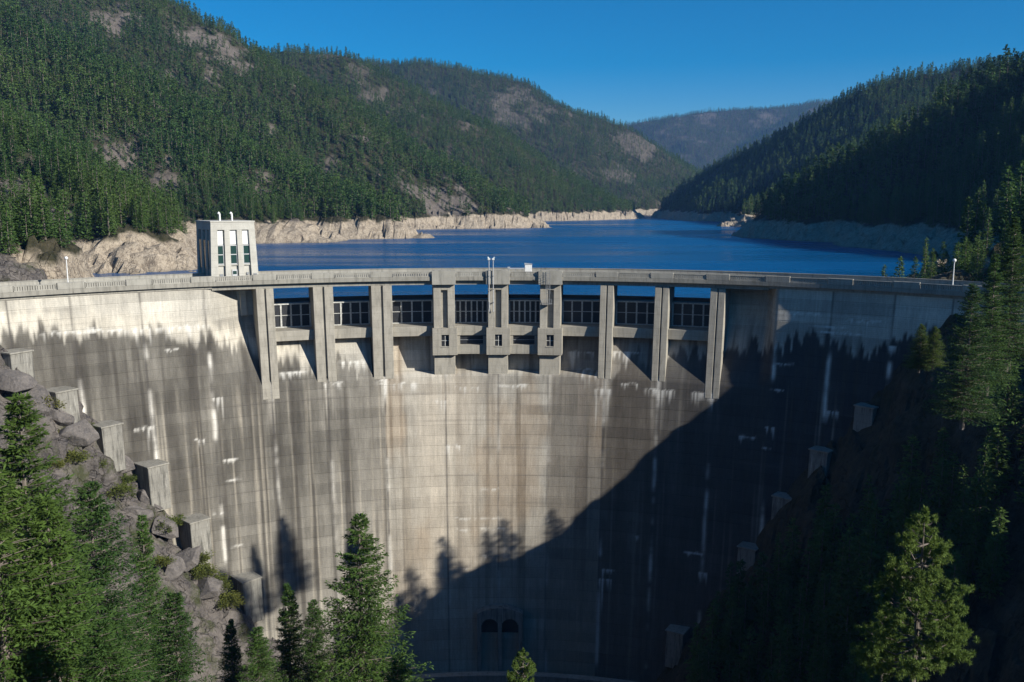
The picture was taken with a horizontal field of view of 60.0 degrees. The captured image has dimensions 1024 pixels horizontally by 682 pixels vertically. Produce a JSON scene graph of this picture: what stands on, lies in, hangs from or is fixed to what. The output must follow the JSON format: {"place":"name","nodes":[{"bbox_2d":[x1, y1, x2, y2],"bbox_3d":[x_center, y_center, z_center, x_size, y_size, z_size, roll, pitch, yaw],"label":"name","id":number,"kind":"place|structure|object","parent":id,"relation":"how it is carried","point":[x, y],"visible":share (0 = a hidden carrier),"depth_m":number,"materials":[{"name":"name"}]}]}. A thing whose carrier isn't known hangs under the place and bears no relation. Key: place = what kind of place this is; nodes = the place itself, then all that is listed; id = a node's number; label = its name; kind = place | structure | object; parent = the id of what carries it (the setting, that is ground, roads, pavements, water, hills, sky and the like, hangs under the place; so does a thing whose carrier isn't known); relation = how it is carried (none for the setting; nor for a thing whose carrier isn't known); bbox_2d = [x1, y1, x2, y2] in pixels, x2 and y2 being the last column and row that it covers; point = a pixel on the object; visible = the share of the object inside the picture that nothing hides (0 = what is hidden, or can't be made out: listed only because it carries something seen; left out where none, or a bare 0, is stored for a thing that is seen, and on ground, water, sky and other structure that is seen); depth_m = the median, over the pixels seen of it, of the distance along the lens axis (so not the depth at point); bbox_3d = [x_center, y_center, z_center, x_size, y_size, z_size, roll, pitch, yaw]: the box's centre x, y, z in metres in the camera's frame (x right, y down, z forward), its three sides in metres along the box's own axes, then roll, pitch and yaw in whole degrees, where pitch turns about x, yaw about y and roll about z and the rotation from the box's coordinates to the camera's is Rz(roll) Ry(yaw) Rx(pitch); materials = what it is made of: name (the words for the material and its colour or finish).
{"place":"outdoors","nodes":[
{"label":"outdoors","id":0,"kind":"place"},
{"bbox_2d":[0,0,1023,681],"bbox_3d":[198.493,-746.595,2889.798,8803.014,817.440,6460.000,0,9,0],"label":"terrain","id":1,"kind":"structure","parent":0,"point":[874,450],"depth_m":434.08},
{"bbox_2d":[0,166,8,215],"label":"conifer tree","id":2,"kind":"object","parent":1,"relation":"on","point":[5,186],"visible":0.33,"depth_m":237.84,"materials":[{"name":"green plant"}]},
{"bbox_2d":[0,99,8,144],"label":"conifer tree","id":3,"kind":"object","parent":1,"relation":"on","point":[3,121],"visible":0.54,"depth_m":382.26,"materials":[{"name":"green plant"}]},
{"bbox_2d":[0,204,21,255],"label":"conifer tree","id":4,"kind":"object","parent":1,"relation":"on","point":[8,246],"visible":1,"depth_m":198.94,"materials":[{"name":"green plant"}]},
{"bbox_2d":[4,127,21,171],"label":"conifer tree","id":5,"kind":"object","parent":1,"relation":"on","point":[9,148],"visible":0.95,"depth_m":369.13,"materials":[{"name":"green plant"}]},
{"bbox_2d":[0,369,36,391],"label":"boulder","id":6,"kind":"object","parent":1,"relation":"on","point":[14,380],"visible":0.99,"depth_m":157.96,"materials":[{"name":"grey stone"}]},
{"bbox_2d":[14,194,29,237],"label":"conifer tree","id":7,"kind":"object","parent":1,"relation":"on","point":[18,200],"visible":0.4,"depth_m":219.69,"materials":[{"name":"green plant"}]},
{"bbox_2d":[20,207,33,248],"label":"conifer tree","id":8,"kind":"object","parent":1,"relation":"on","point":[26,237],"visible":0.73,"depth_m":208.73,"materials":[{"name":"green plant"}]},
{"bbox_2d":[19,116,37,153],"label":"conifer tree","id":9,"kind":"object","parent":1,"relation":"on","point":[27,141],"visible":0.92,"depth_m":385.21,"materials":[{"name":"green plant"}]},
{"bbox_2d":[18,166,39,235],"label":"conifer tree","id":10,"kind":"object","parent":1,"relation":"on","point":[29,197],"visible":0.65,"depth_m":213.95,"materials":[{"name":"green plant"}]},
{"bbox_2d":[18,384,54,415],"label":"boulder","id":11,"kind":"object","parent":1,"relation":"on","point":[36,391],"visible":0.39,"depth_m":160.89,"materials":[{"name":"grey stone"}]},
{"bbox_2d":[34,146,49,183],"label":"conifer tree","id":12,"kind":"object","parent":1,"relation":"on","point":[40,173],"visible":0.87,"depth_m":363.52,"materials":[{"name":"green plant"}]},
{"bbox_2d":[31,181,58,239],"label":"conifer tree","id":13,"kind":"object","parent":1,"relation":"on","point":[43,220],"visible":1,"depth_m":209.53,"materials":[{"name":"green plant"}]},
{"bbox_2d":[0,464,95,681],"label":"conifer tree","id":14,"kind":"object","parent":1,"relation":"on","point":[13,593],"visible":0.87,"depth_m":52.94,"materials":[{"name":"green plant"}]},
{"bbox_2d":[52,144,65,193],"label":"conifer tree","id":15,"kind":"object","parent":1,"relation":"on","point":[57,157],"visible":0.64,"depth_m":362.54,"materials":[{"name":"green plant"}]},
{"bbox_2d":[50,193,73,247],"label":"conifer tree","id":16,"kind":"object","parent":1,"relation":"on","point":[60,219],"visible":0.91,"depth_m":215.50,"materials":[{"name":"green plant"}]},
{"bbox_2d":[58,189,75,243],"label":"conifer tree","id":17,"kind":"object","parent":1,"relation":"on","point":[62,191],"visible":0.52,"depth_m":228.36,"materials":[{"name":"green plant"}]},
{"bbox_2d":[0,490,138,681],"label":"conifer tree","id":18,"kind":"object","parent":1,"relation":"on","point":[61,541],"visible":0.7,"depth_m":53.97,"materials":[{"name":"green plant"}]},
{"bbox_2d":[63,165,76,202],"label":"conifer tree","id":19,"kind":"object","parent":1,"relation":"on","point":[73,191],"visible":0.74,"depth_m":354.59,"materials":[{"name":"green plant"}]},
{"bbox_2d":[58,419,99,447],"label":"boulder","id":20,"kind":"object","parent":1,"relation":"on","point":[83,433],"visible":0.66,"depth_m":162.80,"materials":[{"name":"grey stone"}]},
{"bbox_2d":[47,408,74,426],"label":"boulder","id":21,"kind":"object","parent":20,"relation":"on","point":[62,418],"visible":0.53,"depth_m":162.47,"materials":[{"name":"grey stone"}]},
{"bbox_2d":[65,447,93,463],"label":"shrub","id":22,"kind":"object","parent":1,"relation":"on","point":[74,455],"visible":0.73,"depth_m":162.26,"materials":[{"name":"green plant"}]},
{"bbox_2d":[0,392,160,680],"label":"conifer tree","id":23,"kind":"object","parent":1,"relation":"on","point":[19,465],"visible":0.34,"depth_m":59.99,"materials":[{"name":"green plant"}]},
{"bbox_2d":[73,142,88,194],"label":"conifer tree","id":24,"kind":"object","parent":1,"relation":"on","point":[77,160],"visible":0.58,"depth_m":362.71,"materials":[{"name":"green plant"}]},
{"bbox_2d":[76,193,95,239],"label":"conifer tree","id":25,"kind":"object","parent":1,"relation":"on","point":[89,232],"visible":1,"depth_m":323.26,"materials":[{"name":"green plant"}]},
{"bbox_2d":[69,618,148,681],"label":"conifer tree","id":26,"kind":"object","parent":1,"relation":"on","point":[100,653],"visible":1,"depth_m":48.90,"materials":[{"name":"green plant"}]},
{"bbox_2d":[56,480,174,681],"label":"conifer tree","id":27,"kind":"object","parent":1,"relation":"on","point":[107,562],"visible":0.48,"depth_m":77.76,"materials":[{"name":"green plant"}]},
{"bbox_2d":[102,480,136,499],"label":"shrub","id":28,"kind":"object","parent":1,"relation":"on","point":[118,487],"visible":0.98,"depth_m":169.57,"materials":[{"name":"green plant"}]},
{"bbox_2d":[115,187,127,227],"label":"conifer tree","id":29,"kind":"object","parent":1,"relation":"on","point":[120,209],"visible":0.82,"depth_m":338.94,"materials":[{"name":"green plant"}]},
{"bbox_2d":[120,170,130,216],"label":"conifer tree","id":30,"kind":"object","parent":1,"relation":"on","point":[124,182],"visible":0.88,"depth_m":350.47,"materials":[{"name":"green plant"}]},
{"bbox_2d":[124,505,153,520],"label":"boulder","id":31,"kind":"object","parent":1,"relation":"on","point":[136,510],"visible":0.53,"depth_m":172.32,"materials":[{"name":"grey stone"}]},
{"bbox_2d":[121,514,175,678],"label":"conifer tree","id":32,"kind":"object","parent":1,"relation":"on","point":[140,564],"visible":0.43,"depth_m":97.07,"materials":[{"name":"green plant"}]},
{"bbox_2d":[137,488,162,509],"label":"boulder","id":33,"kind":"object","parent":1,"relation":"on","point":[142,495],"visible":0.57,"depth_m":174.88,"materials":[{"name":"grey stone"}]},
{"bbox_2d":[149,552,176,567],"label":"shrub","id":34,"kind":"object","parent":1,"relation":"on","point":[162,560],"visible":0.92,"depth_m":168.50,"materials":[{"name":"green plant"}]},
{"bbox_2d":[151,515,178,538],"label":"boulder","id":35,"kind":"object","parent":1,"relation":"on","point":[173,533],"visible":0.98,"depth_m":175.88,"materials":[{"name":"grey stone"}]},
{"bbox_2d":[165,197,179,234],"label":"conifer tree","id":36,"kind":"object","parent":1,"relation":"on","point":[171,212],"visible":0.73,"depth_m":369.29,"materials":[{"name":"green plant"}]},
{"bbox_2d":[162,554,185,580],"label":"boulder","id":37,"kind":"object","parent":1,"relation":"on","point":[173,570],"visible":0.81,"depth_m":169.55,"materials":[{"name":"grey stone"}]},
{"bbox_2d":[143,590,214,681],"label":"conifer tree","id":38,"kind":"object","parent":1,"relation":"on","point":[180,666],"visible":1,"depth_m":70.05,"materials":[{"name":"green plant"}]},
{"bbox_2d":[175,545,200,572],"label":"boulder","id":39,"kind":"object","parent":1,"relation":"on","point":[190,556],"visible":0.66,"depth_m":177.42,"materials":[{"name":"grey stone"}]},
{"bbox_2d":[190,562,220,579],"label":"shrub","id":40,"kind":"object","parent":1,"relation":"on","point":[203,570],"visible":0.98,"depth_m":178.04,"materials":[{"name":"green plant"}]},
{"bbox_2d":[197,576,222,599],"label":"boulder","id":41,"kind":"object","parent":1,"relation":"on","point":[209,587],"visible":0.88,"depth_m":176.01,"materials":[{"name":"grey stone"}]},
{"bbox_2d":[201,572,233,591],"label":"shrub","id":42,"kind":"object","parent":1,"relation":"on","point":[225,583],"visible":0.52,"depth_m":179.22,"materials":[{"name":"green plant"}]},
{"bbox_2d":[215,589,246,609],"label":"shrub","id":43,"kind":"object","parent":1,"relation":"on","point":[234,598],"visible":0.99,"depth_m":178.75,"materials":[{"name":"green plant"}]},
{"bbox_2d":[215,619,247,681],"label":"conifer tree","id":44,"kind":"object","parent":1,"relation":"on","point":[231,668],"visible":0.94,"depth_m":94.32,"materials":[{"name":"green plant"}]},
{"bbox_2d":[235,626,289,681],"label":"conifer tree","id":45,"kind":"object","parent":1,"relation":"on","point":[258,647],"visible":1,"depth_m":83.04,"materials":[{"name":"green plant"}]},
{"bbox_2d":[267,583,312,681],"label":"conifer tree","id":46,"kind":"object","parent":1,"relation":"on","point":[287,652],"visible":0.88,"depth_m":88.83,"materials":[{"name":"green plant"}]},
{"bbox_2d":[290,599,343,681],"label":"conifer tree","id":47,"kind":"object","parent":1,"relation":"on","point":[311,649],"visible":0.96,"depth_m":85.08,"materials":[{"name":"green plant"}]},
{"bbox_2d":[313,512,433,681],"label":"conifer tree","id":48,"kind":"object","parent":1,"relation":"on","point":[351,656],"visible":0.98,"depth_m":86.06,"materials":[{"name":"green plant"}]},
{"bbox_2d":[380,654,416,681],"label":"conifer tree","id":49,"kind":"object","parent":1,"relation":"on","point":[398,669],"visible":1,"depth_m":70.83,"materials":[{"name":"green plant"}]},
{"bbox_2d":[0,268,1023,681],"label":"concrete dam","id":50,"kind":"structure","parent":1,"relation":"on","point":[558,486],"depth_m":194.57,"materials":[{"name":"concrete"}]},
{"bbox_2d":[195,212,257,315],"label":"intake tower","id":51,"kind":"structure","parent":50,"relation":"on","point":[226,247],"depth_m":191.67,"materials":[{"name":"concrete"}]},
{"bbox_2d":[506,648,536,681],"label":"pine tree","id":52,"kind":"object","parent":1,"relation":"on","point":[524,676],"visible":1,"depth_m":47.06,"materials":[{"name":"green plant"}]},
{"bbox_2d":[724,559,750,621],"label":"conifer tree","id":53,"kind":"object","parent":1,"relation":"on","point":[738,580],"visible":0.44,"depth_m":171.14,"materials":[{"name":"green plant"}]},
{"bbox_2d":[853,601,905,681],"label":"pine tree","id":54,"kind":"object","parent":1,"relation":"on","point":[866,665],"visible":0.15,"depth_m":55.34,"materials":[{"name":"green plant"}]},
{"bbox_2d":[891,499,910,558],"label":"conifer tree","id":55,"kind":"object","parent":1,"relation":"on","point":[902,514],"visible":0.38,"depth_m":142.97,"materials":[{"name":"green plant"}]},
{"bbox_2d":[883,434,922,511],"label":"conifer tree","id":56,"kind":"object","parent":1,"relation":"on","point":[907,464],"visible":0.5,"depth_m":151.07,"materials":[{"name":"green plant"}]},
{"bbox_2d":[850,505,979,681],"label":"pine tree","id":57,"kind":"object","parent":1,"relation":"on","point":[923,605],"visible":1,"depth_m":47.95,"materials":[{"name":"green plant"}]},
{"bbox_2d":[901,324,933,372],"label":"conifer tree","id":58,"kind":"object","parent":1,"relation":"on","point":[918,349],"visible":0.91,"depth_m":129.54,"materials":[{"name":"green plant"}]},
{"bbox_2d":[912,473,927,541],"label":"conifer tree","id":59,"kind":"object","parent":1,"relation":"on","point":[920,505],"visible":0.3,"depth_m":138.99,"materials":[{"name":"green plant"}]},
{"bbox_2d":[918,239,931,278],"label":"conifer tree","id":60,"kind":"object","parent":1,"relation":"on","point":[925,264],"visible":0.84,"depth_m":183.85,"materials":[{"name":"green plant"}]},
{"bbox_2d":[917,326,949,368],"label":"conifer tree","id":61,"kind":"object","parent":1,"relation":"on","point":[932,353],"visible":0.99,"depth_m":127.43,"materials":[{"name":"green plant"}]},
{"bbox_2d":[917,456,952,526],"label":"conifer tree","id":62,"kind":"object","parent":1,"relation":"on","point":[940,510],"visible":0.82,"depth_m":135.64,"materials":[{"name":"green plant"}]},
{"bbox_2d":[928,427,953,486],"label":"conifer tree","id":63,"kind":"object","parent":1,"relation":"on","point":[942,444],"visible":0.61,"depth_m":143.85,"materials":[{"name":"green plant"}]},
{"bbox_2d":[937,241,949,273],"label":"conifer tree","id":64,"kind":"object","parent":1,"relation":"on","point":[942,261],"visible":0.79,"depth_m":193.82,"materials":[{"name":"green plant"}]},
{"bbox_2d":[941,514,958,573],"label":"conifer tree","id":65,"kind":"object","parent":1,"relation":"on","point":[948,524],"visible":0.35,"depth_m":128.14,"materials":[{"name":"green plant"}]},
{"bbox_2d":[934,550,970,628],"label":"conifer tree","id":66,"kind":"object","parent":1,"relation":"on","point":[953,570],"visible":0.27,"depth_m":119.86,"materials":[{"name":"green plant"}]},
{"bbox_2d":[948,241,966,271],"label":"conifer tree","id":67,"kind":"object","parent":1,"relation":"on","point":[957,251],"visible":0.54,"depth_m":185.27,"materials":[{"name":"green plant"}]},
{"bbox_2d":[946,465,970,527],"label":"conifer tree","id":68,"kind":"object","parent":1,"relation":"on","point":[966,479],"visible":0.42,"depth_m":132.57,"materials":[{"name":"green plant"}]},
{"bbox_2d":[951,580,969,649],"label":"conifer tree","id":69,"kind":"object","parent":1,"relation":"on","point":[962,618],"visible":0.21,"depth_m":117.91,"materials":[{"name":"green plant"}]},
{"bbox_2d":[920,283,1007,429],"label":"conifer tree","id":70,"kind":"object","parent":1,"relation":"on","point":[960,402],"visible":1,"depth_m":105.15,"materials":[{"name":"green plant"}]},
{"bbox_2d":[952,197,978,250],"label":"conifer tree","id":71,"kind":"object","parent":1,"relation":"on","point":[968,209],"visible":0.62,"depth_m":222.54,"materials":[{"name":"green plant"}]},
{"bbox_2d":[959,240,971,272],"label":"conifer tree","id":72,"kind":"object","parent":1,"relation":"on","point":[965,256],"visible":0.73,"depth_m":187.34,"materials":[{"name":"green plant"}]},
{"bbox_2d":[947,469,990,565],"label":"conifer tree","id":73,"kind":"object","parent":1,"relation":"on","point":[971,517],"visible":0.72,"depth_m":124.60,"materials":[{"name":"green plant"}]},
{"bbox_2d":[964,187,982,247],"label":"conifer tree","id":74,"kind":"object","parent":1,"relation":"on","point":[974,221],"visible":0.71,"depth_m":218.06,"materials":[{"name":"green plant"}]},
{"bbox_2d":[956,436,996,563],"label":"conifer tree","id":75,"kind":"object","parent":1,"relation":"on","point":[987,472],"visible":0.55,"depth_m":124.40,"materials":[{"name":"green plant"}]},
{"bbox_2d":[969,239,983,280],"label":"conifer tree","id":76,"kind":"object","parent":1,"relation":"on","point":[977,260],"visible":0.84,"depth_m":179.69,"materials":[{"name":"green plant"}]},
{"bbox_2d":[975,199,987,248],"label":"conifer tree","id":77,"kind":"object","parent":1,"relation":"on","point":[983,222],"visible":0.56,"depth_m":215.73,"materials":[{"name":"green plant"}]},
{"bbox_2d":[971,469,1001,541],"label":"conifer tree","id":78,"kind":"object","parent":1,"relation":"on","point":[992,489],"visible":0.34,"depth_m":126.31,"materials":[{"name":"green plant"}]},
{"bbox_2d":[957,253,1017,395],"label":"conifer tree","id":79,"kind":"object","parent":1,"relation":"on","point":[992,303],"visible":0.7,"depth_m":108.64,"materials":[{"name":"green plant"}]},
{"bbox_2d":[981,208,994,255],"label":"conifer tree","id":80,"kind":"object","parent":1,"relation":"on","point":[987,237],"visible":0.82,"depth_m":206.96,"materials":[{"name":"green plant"}]},
{"bbox_2d":[960,216,1023,371],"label":"conifer tree","id":81,"kind":"object","parent":1,"relation":"on","point":[1012,291],"visible":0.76,"depth_m":111.84,"materials":[{"name":"green plant"}]},
{"bbox_2d":[980,518,1004,567],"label":"conifer tree","id":82,"kind":"object","parent":1,"relation":"on","point":[995,529],"visible":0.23,"depth_m":120.72,"materials":[{"name":"green plant"}]},
{"bbox_2d":[977,507,1012,595],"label":"conifer tree","id":83,"kind":"object","parent":1,"relation":"on","point":[1001,539],"visible":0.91,"depth_m":117.56,"materials":[{"name":"green plant"}]},
{"bbox_2d":[975,416,1014,501],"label":"conifer tree","id":84,"kind":"object","parent":1,"relation":"on","point":[998,432],"visible":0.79,"depth_m":130.15,"materials":[{"name":"green plant"}]},
{"bbox_2d":[986,165,1018,243],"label":"conifer tree","id":85,"kind":"object","parent":1,"relation":"on","point":[1005,205],"visible":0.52,"depth_m":215.92,"materials":[{"name":"green plant"}]},
{"bbox_2d":[995,217,1009,268],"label":"conifer tree","id":86,"kind":"object","parent":1,"relation":"on","point":[1004,232],"visible":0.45,"depth_m":185.01,"materials":[{"name":"green plant"}]},
{"bbox_2d":[986,352,1023,425],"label":"conifer tree","id":87,"kind":"object","parent":1,"relation":"on","point":[1006,401],"visible":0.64,"depth_m":135.26,"materials":[{"name":"green plant"}]},
{"bbox_2d":[992,181,1023,238],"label":"conifer tree","id":88,"kind":"object","parent":1,"relation":"on","point":[1011,186],"visible":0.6,"depth_m":207.01,"materials":[{"name":"green plant"}]},
{"bbox_2d":[1003,370,1019,421],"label":"conifer tree","id":89,"kind":"object","parent":1,"relation":"on","point":[1011,413],"visible":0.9,"depth_m":135.34,"materials":[{"name":"green plant"}]},
{"bbox_2d":[1003,160,1023,235],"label":"conifer tree","id":90,"kind":"object","parent":1,"relation":"on","point":[1020,171],"visible":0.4,"depth_m":211.05,"materials":[{"name":"green plant"}]},
{"bbox_2d":[93,215,942,302],"bbox_3d":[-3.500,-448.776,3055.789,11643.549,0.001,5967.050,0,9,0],"label":"lake water","id":91,"kind":"structure","parent":0,"point":[647,242],"depth_m":424.20,"materials":[{"name":"blue liquid"}]},
{"bbox_2d":[170,0,1023,125],"label":"sky","id":92,"kind":"structure","parent":0,"point":[630,61],"materials":[{"name":"blue"}]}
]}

